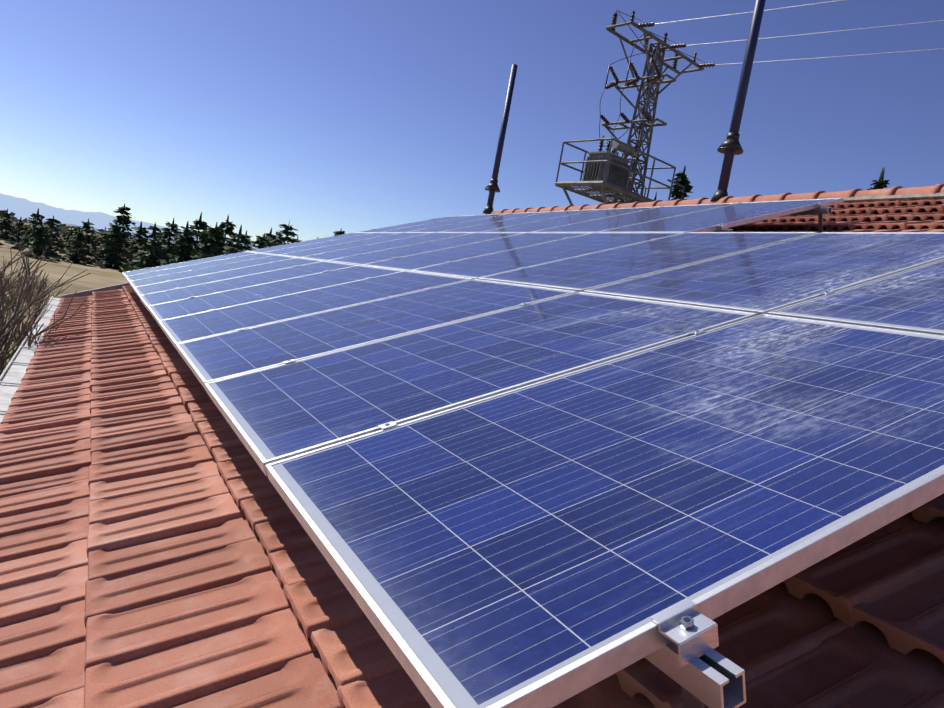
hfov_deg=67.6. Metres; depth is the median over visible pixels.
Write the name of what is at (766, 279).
panel
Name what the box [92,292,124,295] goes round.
tile
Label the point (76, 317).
tile
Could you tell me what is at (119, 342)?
tile
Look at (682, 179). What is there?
cypress
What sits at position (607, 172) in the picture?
transformer tower
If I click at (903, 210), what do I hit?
tile
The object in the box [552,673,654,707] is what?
tile
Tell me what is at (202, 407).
tile
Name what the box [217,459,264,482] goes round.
tile
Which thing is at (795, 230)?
tile
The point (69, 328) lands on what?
tile
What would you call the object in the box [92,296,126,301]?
tile
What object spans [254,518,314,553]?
tile
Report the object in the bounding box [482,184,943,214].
ridge tiles
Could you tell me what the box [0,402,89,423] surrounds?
tile
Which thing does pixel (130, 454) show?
tile
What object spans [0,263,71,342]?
bare shrub
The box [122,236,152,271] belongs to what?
pine
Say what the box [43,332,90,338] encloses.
tile
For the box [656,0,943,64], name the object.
power lines
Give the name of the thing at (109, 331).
tile
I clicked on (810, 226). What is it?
tile
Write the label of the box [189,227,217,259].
pine
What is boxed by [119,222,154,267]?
pine
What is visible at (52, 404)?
tile
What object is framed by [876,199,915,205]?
tile
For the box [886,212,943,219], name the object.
tile
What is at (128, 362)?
tile
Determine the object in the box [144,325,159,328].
tile
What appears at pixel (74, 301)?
tile
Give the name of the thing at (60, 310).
tile
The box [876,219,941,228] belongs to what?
tile
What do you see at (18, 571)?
tile
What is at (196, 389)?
tile
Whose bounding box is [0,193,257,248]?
mountains
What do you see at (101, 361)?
tile
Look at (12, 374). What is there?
roof edge
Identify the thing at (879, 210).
tile
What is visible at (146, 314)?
tile
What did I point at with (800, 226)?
tile
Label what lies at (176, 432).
tile
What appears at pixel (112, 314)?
tile
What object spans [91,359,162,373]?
tile
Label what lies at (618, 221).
panel
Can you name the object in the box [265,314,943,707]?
panel
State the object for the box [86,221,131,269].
pine
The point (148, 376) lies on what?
tile
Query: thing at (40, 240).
pine
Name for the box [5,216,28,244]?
pine
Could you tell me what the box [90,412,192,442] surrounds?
tile
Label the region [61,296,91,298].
tile
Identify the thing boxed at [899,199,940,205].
tile
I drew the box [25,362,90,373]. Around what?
tile
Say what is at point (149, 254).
pine
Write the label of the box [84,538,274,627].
tile
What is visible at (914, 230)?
tile
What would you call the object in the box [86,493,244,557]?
tile
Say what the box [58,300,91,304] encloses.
tile
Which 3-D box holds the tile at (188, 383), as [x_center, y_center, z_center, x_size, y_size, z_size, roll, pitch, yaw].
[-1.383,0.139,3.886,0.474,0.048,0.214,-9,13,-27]
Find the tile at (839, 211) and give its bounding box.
[829,206,881,214]
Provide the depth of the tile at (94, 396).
3.85 m
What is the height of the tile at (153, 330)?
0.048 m
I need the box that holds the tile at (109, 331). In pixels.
[92,326,142,333]
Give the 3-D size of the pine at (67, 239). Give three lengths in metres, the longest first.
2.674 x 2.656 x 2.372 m
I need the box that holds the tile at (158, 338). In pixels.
[149,336,168,341]
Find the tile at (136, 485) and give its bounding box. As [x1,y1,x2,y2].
[89,460,220,500]
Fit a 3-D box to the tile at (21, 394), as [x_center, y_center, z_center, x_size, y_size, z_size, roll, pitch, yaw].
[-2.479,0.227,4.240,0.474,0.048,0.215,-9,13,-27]
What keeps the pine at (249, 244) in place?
on the ground
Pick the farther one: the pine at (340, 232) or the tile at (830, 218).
the pine at (340, 232)
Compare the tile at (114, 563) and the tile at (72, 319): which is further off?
the tile at (72, 319)
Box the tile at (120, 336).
[92,331,145,339]
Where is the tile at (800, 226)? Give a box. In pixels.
[786,220,844,229]
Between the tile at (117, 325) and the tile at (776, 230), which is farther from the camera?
the tile at (117, 325)
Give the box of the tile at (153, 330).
[145,328,162,333]
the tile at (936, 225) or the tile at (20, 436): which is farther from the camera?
the tile at (936, 225)
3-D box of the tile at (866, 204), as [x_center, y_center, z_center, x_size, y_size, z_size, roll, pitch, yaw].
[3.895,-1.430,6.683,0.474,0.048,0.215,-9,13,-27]
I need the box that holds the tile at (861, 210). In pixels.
[847,205,901,212]
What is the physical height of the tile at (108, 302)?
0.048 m
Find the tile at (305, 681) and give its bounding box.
[168,651,340,707]
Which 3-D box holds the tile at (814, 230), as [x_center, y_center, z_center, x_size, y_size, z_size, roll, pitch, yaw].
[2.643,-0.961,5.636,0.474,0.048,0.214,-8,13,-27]
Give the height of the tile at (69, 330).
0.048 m
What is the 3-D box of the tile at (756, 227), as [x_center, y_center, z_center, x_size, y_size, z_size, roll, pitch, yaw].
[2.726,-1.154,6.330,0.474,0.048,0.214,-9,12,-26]
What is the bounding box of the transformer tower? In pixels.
[555,10,714,205]
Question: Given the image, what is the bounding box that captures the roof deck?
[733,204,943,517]
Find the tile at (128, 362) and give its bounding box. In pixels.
[90,355,159,369]
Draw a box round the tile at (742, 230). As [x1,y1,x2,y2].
[733,229,752,231]
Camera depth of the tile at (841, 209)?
6.57 m
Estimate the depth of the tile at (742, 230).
6.29 m
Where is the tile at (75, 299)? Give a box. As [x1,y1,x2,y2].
[60,298,91,301]
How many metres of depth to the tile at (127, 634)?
1.59 m
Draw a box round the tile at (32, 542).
[0,516,88,561]
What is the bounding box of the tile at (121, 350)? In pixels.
[91,344,152,354]
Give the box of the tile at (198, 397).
[180,391,211,410]
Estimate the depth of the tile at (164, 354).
4.67 m
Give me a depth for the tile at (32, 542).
2.16 m
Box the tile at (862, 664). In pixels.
[704,621,943,707]
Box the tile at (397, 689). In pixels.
[337,668,430,707]
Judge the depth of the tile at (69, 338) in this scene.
6.26 m
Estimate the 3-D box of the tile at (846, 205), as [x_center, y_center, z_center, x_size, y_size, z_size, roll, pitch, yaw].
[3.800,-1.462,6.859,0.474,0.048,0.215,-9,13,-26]
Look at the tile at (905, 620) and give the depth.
1.23 m
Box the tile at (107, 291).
[92,289,122,292]
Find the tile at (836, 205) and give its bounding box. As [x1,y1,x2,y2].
[827,202,850,207]
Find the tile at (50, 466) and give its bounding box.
[0,450,90,483]
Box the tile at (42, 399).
[9,388,90,406]
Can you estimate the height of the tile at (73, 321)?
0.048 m
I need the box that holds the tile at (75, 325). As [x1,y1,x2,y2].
[49,322,90,328]
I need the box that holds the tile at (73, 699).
[31,687,83,707]
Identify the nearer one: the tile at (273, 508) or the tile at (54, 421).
the tile at (273, 508)
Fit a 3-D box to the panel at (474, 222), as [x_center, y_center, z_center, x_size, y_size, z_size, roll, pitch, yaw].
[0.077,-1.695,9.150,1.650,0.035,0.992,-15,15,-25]
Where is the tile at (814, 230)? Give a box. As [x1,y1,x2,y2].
[803,230,829,231]
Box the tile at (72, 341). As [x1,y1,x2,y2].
[38,337,91,345]
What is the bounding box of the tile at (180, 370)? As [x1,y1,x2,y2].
[166,366,191,379]
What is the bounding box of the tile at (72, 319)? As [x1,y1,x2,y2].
[50,316,90,321]
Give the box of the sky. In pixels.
[0,0,943,242]
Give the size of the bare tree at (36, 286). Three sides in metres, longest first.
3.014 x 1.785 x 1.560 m
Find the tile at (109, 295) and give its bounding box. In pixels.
[92,293,125,297]
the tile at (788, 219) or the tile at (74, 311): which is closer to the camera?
the tile at (788, 219)
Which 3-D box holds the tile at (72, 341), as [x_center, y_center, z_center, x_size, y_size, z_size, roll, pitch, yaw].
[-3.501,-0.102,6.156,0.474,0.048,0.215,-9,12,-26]
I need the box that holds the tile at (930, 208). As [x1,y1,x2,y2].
[915,204,943,211]
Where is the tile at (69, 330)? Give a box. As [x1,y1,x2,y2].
[44,326,91,333]
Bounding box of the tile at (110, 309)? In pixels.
[92,306,131,310]
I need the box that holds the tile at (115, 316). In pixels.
[91,312,135,319]
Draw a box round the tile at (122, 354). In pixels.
[90,348,155,360]
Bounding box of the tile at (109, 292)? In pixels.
[92,290,123,294]
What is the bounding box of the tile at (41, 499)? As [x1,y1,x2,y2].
[0,479,88,516]
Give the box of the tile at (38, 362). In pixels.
[29,353,90,364]
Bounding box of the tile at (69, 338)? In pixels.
[40,333,90,342]
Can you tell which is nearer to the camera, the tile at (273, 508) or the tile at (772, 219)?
the tile at (273, 508)
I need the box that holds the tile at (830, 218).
[817,213,873,220]
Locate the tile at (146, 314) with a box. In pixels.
[137,313,150,315]
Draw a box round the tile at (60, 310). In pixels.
[56,306,91,311]
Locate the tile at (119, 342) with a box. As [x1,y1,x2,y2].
[91,337,149,348]
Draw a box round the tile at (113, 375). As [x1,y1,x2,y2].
[91,364,163,379]
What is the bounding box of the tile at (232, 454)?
[211,445,252,463]
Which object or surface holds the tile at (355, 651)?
on the tile at (305, 681)
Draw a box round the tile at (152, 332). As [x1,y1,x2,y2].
[146,331,163,337]
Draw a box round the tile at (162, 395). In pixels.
[90,388,179,413]
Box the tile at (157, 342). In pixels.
[151,340,171,349]
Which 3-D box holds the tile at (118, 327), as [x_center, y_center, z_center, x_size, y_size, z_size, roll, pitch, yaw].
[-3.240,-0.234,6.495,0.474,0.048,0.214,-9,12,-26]
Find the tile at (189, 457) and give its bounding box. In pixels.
[88,445,214,485]
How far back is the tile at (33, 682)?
1.48 m
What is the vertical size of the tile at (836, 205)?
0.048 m
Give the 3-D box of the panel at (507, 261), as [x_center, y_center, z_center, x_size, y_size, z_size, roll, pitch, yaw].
[0.515,-0.695,4.909,1.650,0.035,0.992,-15,15,-25]
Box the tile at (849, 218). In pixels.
[838,213,893,220]
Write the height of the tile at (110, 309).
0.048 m
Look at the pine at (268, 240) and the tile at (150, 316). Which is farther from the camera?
the pine at (268, 240)
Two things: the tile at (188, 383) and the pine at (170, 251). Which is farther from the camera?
the pine at (170, 251)
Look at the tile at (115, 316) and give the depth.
7.30 m
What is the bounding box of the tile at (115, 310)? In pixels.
[91,307,132,314]
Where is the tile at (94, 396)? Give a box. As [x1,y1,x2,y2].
[90,382,174,401]
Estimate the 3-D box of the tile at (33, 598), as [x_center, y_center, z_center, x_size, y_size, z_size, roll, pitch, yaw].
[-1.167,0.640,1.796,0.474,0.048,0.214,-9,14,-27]
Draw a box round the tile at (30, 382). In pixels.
[20,371,90,384]
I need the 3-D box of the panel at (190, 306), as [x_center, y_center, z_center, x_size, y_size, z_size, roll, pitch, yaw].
[-1.416,-0.453,5.075,1.650,0.036,0.992,-15,15,-25]
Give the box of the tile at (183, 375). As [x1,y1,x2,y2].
[171,372,195,380]
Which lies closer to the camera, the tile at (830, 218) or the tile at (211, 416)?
the tile at (211, 416)
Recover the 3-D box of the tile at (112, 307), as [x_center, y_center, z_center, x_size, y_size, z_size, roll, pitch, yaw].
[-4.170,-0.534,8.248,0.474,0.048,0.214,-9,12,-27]
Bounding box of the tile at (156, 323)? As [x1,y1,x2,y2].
[143,322,157,326]
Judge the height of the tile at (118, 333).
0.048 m
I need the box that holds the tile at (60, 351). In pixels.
[34,346,90,355]
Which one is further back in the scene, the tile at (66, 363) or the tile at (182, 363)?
the tile at (66, 363)
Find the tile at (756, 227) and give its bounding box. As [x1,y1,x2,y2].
[748,221,803,229]
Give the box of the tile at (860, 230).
[841,228,882,231]
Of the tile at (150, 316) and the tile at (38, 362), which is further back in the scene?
the tile at (150, 316)
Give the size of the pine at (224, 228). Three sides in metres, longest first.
5.771 x 4.307 x 3.715 m
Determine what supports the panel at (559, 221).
attached to the mounting
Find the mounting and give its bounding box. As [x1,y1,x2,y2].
[148,202,834,707]
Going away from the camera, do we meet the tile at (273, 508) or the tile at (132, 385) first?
the tile at (273, 508)
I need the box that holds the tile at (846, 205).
[838,201,869,207]
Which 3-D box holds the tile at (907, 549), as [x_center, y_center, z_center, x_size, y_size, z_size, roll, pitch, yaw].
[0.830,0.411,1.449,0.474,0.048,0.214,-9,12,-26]
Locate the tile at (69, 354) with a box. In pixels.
[30,349,91,360]
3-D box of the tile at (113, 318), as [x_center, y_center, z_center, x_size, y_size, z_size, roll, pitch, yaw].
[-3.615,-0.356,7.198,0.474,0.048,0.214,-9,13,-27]
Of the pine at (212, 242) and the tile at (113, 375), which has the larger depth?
the pine at (212, 242)
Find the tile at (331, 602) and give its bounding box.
[283,575,366,648]
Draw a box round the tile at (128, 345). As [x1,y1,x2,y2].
[91,340,150,350]
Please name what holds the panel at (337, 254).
attached to the mounting
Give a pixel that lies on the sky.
(322, 117)
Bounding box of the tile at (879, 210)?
[870,205,925,212]
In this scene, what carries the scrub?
on the ground
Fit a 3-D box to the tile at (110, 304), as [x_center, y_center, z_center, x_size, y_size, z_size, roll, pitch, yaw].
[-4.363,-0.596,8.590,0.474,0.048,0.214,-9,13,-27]
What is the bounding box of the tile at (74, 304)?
[57,302,91,306]
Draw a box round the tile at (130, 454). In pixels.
[91,434,205,465]
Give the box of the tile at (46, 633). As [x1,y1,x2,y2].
[0,599,85,667]
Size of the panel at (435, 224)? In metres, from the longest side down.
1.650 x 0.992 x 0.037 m
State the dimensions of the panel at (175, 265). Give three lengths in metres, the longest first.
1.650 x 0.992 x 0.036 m
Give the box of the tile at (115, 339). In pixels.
[91,334,147,343]
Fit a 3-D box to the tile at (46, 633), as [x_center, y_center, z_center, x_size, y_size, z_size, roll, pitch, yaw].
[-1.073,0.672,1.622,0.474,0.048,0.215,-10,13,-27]
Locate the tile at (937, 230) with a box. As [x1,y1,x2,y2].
[923,229,943,231]
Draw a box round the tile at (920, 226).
[906,220,943,229]
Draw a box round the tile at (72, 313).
[52,310,91,316]
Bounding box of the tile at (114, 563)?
[87,516,255,580]
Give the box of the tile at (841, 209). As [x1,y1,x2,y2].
[808,207,860,214]
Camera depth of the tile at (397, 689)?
1.24 m
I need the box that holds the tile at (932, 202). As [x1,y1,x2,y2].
[921,199,943,204]
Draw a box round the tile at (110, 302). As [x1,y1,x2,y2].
[92,300,128,304]
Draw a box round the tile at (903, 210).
[892,204,941,212]
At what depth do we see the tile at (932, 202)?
6.07 m
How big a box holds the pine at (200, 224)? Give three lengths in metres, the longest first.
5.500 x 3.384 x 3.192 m
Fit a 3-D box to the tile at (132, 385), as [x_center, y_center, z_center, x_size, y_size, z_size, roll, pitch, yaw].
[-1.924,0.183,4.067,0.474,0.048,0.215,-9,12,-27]
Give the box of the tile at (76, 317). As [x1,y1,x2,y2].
[50,314,91,320]
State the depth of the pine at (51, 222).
42.44 m
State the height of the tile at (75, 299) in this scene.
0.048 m
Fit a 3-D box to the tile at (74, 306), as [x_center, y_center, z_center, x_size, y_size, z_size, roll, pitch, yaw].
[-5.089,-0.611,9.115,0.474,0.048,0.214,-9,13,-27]
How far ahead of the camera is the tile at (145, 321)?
6.34 m
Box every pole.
[482,64,517,213]
[710,0,765,200]
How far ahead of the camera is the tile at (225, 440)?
2.75 m
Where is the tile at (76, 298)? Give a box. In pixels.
[60,297,91,299]
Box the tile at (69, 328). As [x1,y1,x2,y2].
[47,324,90,330]
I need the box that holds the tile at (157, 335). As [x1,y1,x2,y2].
[149,333,165,337]
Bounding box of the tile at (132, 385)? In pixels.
[92,376,172,392]
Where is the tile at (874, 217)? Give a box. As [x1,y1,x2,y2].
[861,212,921,220]
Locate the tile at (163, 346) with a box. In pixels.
[154,344,173,354]
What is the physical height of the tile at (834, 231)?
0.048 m
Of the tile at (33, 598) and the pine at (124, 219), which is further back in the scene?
the pine at (124, 219)
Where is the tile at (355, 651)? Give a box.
[309,618,402,688]
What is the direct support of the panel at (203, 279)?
attached to the mounting
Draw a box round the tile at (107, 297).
[92,295,125,298]
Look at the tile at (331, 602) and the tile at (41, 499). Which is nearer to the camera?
the tile at (331, 602)
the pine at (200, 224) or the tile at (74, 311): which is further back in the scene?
the pine at (200, 224)
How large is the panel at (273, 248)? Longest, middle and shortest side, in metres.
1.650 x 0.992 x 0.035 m
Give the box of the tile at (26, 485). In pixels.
[0,466,88,497]
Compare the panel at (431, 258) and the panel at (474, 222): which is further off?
the panel at (474, 222)
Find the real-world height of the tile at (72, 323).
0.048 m
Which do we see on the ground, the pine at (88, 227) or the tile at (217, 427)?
the pine at (88, 227)
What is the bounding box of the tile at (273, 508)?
[239,494,295,538]
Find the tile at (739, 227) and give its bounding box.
[729,221,781,229]
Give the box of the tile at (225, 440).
[203,431,242,458]
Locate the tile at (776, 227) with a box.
[767,221,817,229]
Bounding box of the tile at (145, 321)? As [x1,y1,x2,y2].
[141,320,155,327]
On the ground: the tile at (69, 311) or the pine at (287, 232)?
the pine at (287, 232)
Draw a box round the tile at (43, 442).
[0,427,90,455]
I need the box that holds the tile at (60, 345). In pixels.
[38,340,90,347]
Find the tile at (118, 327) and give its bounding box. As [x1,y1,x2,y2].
[91,323,141,333]
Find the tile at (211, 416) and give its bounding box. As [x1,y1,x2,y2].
[190,410,224,431]
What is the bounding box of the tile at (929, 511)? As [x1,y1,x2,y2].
[911,494,943,522]
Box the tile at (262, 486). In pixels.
[226,475,278,513]
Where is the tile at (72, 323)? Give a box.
[48,320,90,325]
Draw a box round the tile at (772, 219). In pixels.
[761,215,809,222]
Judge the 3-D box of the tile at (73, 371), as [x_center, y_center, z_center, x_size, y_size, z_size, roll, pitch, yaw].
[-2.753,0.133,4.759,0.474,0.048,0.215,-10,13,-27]
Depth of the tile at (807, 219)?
6.24 m
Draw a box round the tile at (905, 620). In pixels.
[843,569,943,663]
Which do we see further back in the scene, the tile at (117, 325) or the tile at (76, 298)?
the tile at (76, 298)
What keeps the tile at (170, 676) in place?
on the tile at (73, 699)
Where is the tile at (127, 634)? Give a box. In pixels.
[84,569,291,670]
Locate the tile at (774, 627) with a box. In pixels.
[616,582,849,707]
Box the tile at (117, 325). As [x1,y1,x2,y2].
[92,321,139,328]
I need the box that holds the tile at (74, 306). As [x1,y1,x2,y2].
[57,304,91,307]
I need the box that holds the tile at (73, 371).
[21,365,90,381]
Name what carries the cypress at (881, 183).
on the ground
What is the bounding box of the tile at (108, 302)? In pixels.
[93,299,127,303]
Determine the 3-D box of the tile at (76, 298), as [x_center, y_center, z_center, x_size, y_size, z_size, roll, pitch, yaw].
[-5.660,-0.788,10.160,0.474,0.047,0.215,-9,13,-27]
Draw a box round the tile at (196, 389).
[178,386,205,393]
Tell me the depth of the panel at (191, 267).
8.60 m
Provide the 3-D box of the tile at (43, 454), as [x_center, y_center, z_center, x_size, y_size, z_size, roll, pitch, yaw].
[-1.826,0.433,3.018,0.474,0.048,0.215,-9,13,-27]
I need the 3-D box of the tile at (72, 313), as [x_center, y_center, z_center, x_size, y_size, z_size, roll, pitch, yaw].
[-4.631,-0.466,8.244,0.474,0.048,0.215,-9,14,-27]
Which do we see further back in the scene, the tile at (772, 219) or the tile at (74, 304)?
the tile at (74, 304)
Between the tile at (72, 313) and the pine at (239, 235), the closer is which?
the tile at (72, 313)
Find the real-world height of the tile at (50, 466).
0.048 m
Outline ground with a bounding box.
[0,223,131,370]
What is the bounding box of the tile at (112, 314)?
[91,311,134,318]
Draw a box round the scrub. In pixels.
[0,210,227,271]
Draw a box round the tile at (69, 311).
[54,308,91,312]
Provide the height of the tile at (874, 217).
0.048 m
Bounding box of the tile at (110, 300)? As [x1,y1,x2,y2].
[92,298,127,302]
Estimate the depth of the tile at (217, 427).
2.93 m
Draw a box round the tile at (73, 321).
[49,318,90,323]
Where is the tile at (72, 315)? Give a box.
[52,312,91,317]
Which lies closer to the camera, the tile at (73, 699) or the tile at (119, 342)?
the tile at (73, 699)
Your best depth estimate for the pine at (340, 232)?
42.80 m
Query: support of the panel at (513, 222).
attached to the mounting
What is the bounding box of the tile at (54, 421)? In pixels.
[0,409,90,433]
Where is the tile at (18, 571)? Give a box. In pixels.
[0,539,87,588]
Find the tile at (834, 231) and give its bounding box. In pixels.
[818,229,851,232]
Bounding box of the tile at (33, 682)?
[0,641,85,707]
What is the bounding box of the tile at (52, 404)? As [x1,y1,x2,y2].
[5,394,89,413]
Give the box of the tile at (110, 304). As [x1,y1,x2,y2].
[92,302,128,305]
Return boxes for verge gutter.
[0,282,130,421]
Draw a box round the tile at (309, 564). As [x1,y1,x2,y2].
[268,545,336,603]
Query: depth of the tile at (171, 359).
4.49 m
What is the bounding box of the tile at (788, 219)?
[780,214,831,221]
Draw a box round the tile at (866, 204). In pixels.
[856,200,893,206]
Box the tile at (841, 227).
[828,220,890,229]
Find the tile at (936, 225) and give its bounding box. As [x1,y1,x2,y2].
[932,223,943,228]
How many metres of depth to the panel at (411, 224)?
10.91 m
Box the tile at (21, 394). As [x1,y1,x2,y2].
[11,382,89,400]
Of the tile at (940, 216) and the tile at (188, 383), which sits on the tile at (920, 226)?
the tile at (940, 216)
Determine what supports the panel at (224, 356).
attached to the mounting
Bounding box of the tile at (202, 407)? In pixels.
[188,401,218,413]
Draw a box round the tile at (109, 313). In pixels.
[92,309,133,315]
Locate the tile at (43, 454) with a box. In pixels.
[0,438,90,467]
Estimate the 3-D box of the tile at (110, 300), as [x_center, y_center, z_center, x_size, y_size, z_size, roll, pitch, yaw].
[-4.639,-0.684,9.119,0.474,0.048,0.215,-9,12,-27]
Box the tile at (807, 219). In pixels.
[799,213,852,221]
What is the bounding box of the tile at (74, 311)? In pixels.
[55,309,91,313]
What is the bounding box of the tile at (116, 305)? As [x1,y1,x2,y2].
[92,303,130,308]
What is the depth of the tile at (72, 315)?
8.00 m
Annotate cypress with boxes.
[669,166,693,200]
[867,168,889,189]
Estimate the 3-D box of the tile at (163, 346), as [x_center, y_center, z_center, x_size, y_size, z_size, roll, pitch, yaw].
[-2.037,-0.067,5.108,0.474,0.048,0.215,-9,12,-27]
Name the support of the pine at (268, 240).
on the ground
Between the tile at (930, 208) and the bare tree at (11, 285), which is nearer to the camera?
the tile at (930, 208)
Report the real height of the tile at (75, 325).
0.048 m
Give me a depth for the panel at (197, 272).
7.68 m
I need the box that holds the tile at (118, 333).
[91,328,144,338]
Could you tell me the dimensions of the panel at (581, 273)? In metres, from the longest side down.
1.650 x 0.992 x 0.035 m
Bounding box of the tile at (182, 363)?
[163,360,187,373]
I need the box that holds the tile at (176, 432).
[90,422,199,454]
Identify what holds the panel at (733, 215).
attached to the mounting
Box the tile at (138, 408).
[91,396,182,417]
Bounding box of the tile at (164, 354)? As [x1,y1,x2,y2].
[159,352,179,358]
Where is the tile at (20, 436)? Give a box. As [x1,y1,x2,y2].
[0,420,90,442]
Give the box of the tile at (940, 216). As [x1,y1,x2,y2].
[937,214,943,219]
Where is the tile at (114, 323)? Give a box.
[91,319,138,326]
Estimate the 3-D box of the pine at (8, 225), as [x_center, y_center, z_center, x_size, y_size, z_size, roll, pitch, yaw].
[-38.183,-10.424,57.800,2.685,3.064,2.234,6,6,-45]
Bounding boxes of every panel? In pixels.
[122,251,256,278]
[125,253,273,283]
[129,255,297,288]
[133,258,321,297]
[139,261,357,310]
[147,265,403,324]
[158,271,472,349]
[176,279,576,389]
[205,292,757,475]
[247,233,370,252]
[262,233,397,254]
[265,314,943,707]
[279,232,435,257]
[300,232,475,260]
[327,233,523,264]
[355,215,474,232]
[363,233,590,270]
[378,213,510,232]
[405,211,551,232]
[410,232,685,278]
[438,209,600,232]
[478,232,817,291]
[479,206,661,232]
[530,203,737,232]
[584,232,943,314]
[600,198,842,231]
[768,259,943,334]
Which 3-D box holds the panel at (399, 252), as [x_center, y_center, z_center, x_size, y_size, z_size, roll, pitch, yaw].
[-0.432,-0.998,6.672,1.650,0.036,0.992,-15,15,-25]
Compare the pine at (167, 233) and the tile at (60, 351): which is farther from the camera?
the pine at (167, 233)
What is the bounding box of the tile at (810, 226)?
[808,220,867,229]
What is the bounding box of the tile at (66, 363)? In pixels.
[26,357,90,371]
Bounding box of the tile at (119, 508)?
[88,475,228,524]
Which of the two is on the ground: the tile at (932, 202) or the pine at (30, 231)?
the pine at (30, 231)
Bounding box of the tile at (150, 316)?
[138,315,152,322]
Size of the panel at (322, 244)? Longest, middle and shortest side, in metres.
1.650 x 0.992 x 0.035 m
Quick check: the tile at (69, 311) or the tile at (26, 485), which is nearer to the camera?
the tile at (26, 485)
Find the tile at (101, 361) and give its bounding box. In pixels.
[91,352,156,363]
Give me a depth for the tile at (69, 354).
5.39 m
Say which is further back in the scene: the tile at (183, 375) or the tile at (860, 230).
the tile at (860, 230)
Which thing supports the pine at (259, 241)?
on the ground
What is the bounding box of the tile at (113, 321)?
[91,317,138,323]
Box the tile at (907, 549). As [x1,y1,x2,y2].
[783,512,943,624]
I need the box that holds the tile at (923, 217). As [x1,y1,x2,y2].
[910,213,943,219]
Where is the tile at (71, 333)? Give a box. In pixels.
[43,328,91,337]
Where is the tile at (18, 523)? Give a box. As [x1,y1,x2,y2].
[0,497,88,537]
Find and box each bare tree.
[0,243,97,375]
[0,248,46,313]
[0,258,51,304]
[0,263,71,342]
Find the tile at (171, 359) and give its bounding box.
[161,355,182,362]
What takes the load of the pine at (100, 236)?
on the ground
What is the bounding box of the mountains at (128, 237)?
[27,221,247,250]
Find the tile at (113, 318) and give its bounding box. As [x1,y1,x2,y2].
[91,315,136,320]
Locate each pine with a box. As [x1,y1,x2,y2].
[0,208,17,240]
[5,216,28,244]
[15,209,47,248]
[17,221,60,261]
[28,215,67,258]
[58,227,93,264]
[61,219,101,262]
[61,228,74,244]
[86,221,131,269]
[90,226,108,254]
[93,204,137,264]
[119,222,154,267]
[119,224,167,269]
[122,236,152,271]
[142,218,180,266]
[153,230,165,261]
[159,221,196,264]
[164,234,195,263]
[172,213,208,261]
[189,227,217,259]
[190,222,231,258]
[209,216,240,255]
[218,226,252,255]
[222,238,246,253]
[235,230,254,250]
[249,235,266,250]
[261,232,283,247]
[262,229,277,242]
[273,221,298,245]
[333,228,344,234]
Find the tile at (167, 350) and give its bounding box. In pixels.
[157,347,177,353]
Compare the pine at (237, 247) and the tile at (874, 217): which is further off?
the pine at (237, 247)
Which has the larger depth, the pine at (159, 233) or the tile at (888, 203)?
the pine at (159, 233)
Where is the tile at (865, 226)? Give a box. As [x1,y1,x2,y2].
[854,219,916,228]
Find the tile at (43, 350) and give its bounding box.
[34,343,91,354]
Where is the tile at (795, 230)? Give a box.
[780,229,811,231]
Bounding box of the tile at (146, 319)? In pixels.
[140,318,154,321]
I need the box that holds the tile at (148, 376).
[89,369,168,392]
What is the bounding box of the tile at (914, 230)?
[900,228,932,231]
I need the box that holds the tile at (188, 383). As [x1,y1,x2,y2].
[173,378,201,393]
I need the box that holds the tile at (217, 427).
[197,419,233,442]
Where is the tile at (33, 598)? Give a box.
[0,565,87,625]
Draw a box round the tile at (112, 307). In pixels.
[92,305,131,309]
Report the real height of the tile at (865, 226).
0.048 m
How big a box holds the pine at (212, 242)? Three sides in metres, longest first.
5.038 x 4.219 x 3.989 m
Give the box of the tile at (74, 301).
[60,299,91,302]
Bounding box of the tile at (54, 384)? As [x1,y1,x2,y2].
[16,375,90,391]
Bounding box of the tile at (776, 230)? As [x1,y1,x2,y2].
[762,229,790,231]
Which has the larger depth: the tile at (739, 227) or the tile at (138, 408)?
the tile at (739, 227)
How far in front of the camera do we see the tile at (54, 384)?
4.36 m
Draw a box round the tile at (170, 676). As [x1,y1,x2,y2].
[84,607,317,707]
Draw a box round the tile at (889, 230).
[869,228,910,231]
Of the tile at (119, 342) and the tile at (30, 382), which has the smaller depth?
the tile at (30, 382)
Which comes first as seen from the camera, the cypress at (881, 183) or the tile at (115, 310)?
the tile at (115, 310)
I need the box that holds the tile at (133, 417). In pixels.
[90,405,189,428]
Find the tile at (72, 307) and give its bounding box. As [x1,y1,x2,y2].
[56,305,91,309]

